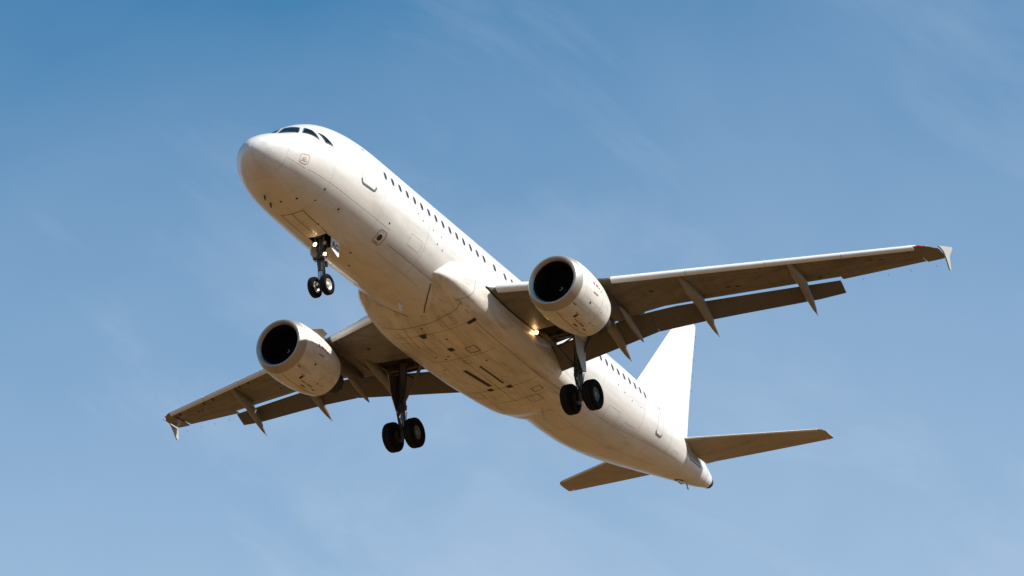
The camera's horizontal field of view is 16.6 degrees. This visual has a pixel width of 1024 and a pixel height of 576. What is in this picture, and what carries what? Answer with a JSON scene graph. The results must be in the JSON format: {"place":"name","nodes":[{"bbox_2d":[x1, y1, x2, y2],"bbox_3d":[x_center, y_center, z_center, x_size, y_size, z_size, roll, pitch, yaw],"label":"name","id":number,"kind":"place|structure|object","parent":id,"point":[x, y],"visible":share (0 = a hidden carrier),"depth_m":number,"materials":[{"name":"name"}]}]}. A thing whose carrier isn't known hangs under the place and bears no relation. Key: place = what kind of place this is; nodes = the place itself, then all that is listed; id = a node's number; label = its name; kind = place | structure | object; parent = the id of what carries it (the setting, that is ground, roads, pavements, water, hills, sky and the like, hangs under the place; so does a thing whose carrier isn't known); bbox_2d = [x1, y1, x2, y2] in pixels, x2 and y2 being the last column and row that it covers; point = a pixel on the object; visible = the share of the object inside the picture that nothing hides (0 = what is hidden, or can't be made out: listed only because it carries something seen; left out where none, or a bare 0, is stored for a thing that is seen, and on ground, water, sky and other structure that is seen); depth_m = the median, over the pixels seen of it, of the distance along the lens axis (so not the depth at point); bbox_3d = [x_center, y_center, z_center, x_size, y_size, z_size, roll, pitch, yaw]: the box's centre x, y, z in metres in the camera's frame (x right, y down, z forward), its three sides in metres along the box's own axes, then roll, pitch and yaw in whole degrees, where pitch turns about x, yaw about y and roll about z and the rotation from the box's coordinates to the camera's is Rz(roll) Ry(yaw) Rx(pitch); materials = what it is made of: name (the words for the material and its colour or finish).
{"place":"outdoors","nodes":[
{"label":"outdoors","id":0,"kind":"place"},
{"bbox_2d":[0,0,1023,575],"label":"sky","id":1,"kind":"structure","parent":0,"point":[141,279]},
{"bbox_2d":[163,124,951,490],"bbox_3d":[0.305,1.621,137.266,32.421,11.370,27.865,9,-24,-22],"label":"airliner","id":2,"kind":"object","parent":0,"point":[449,306],"visible":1,"depth_m":130.35,"materials":[{"name":"white paint"}]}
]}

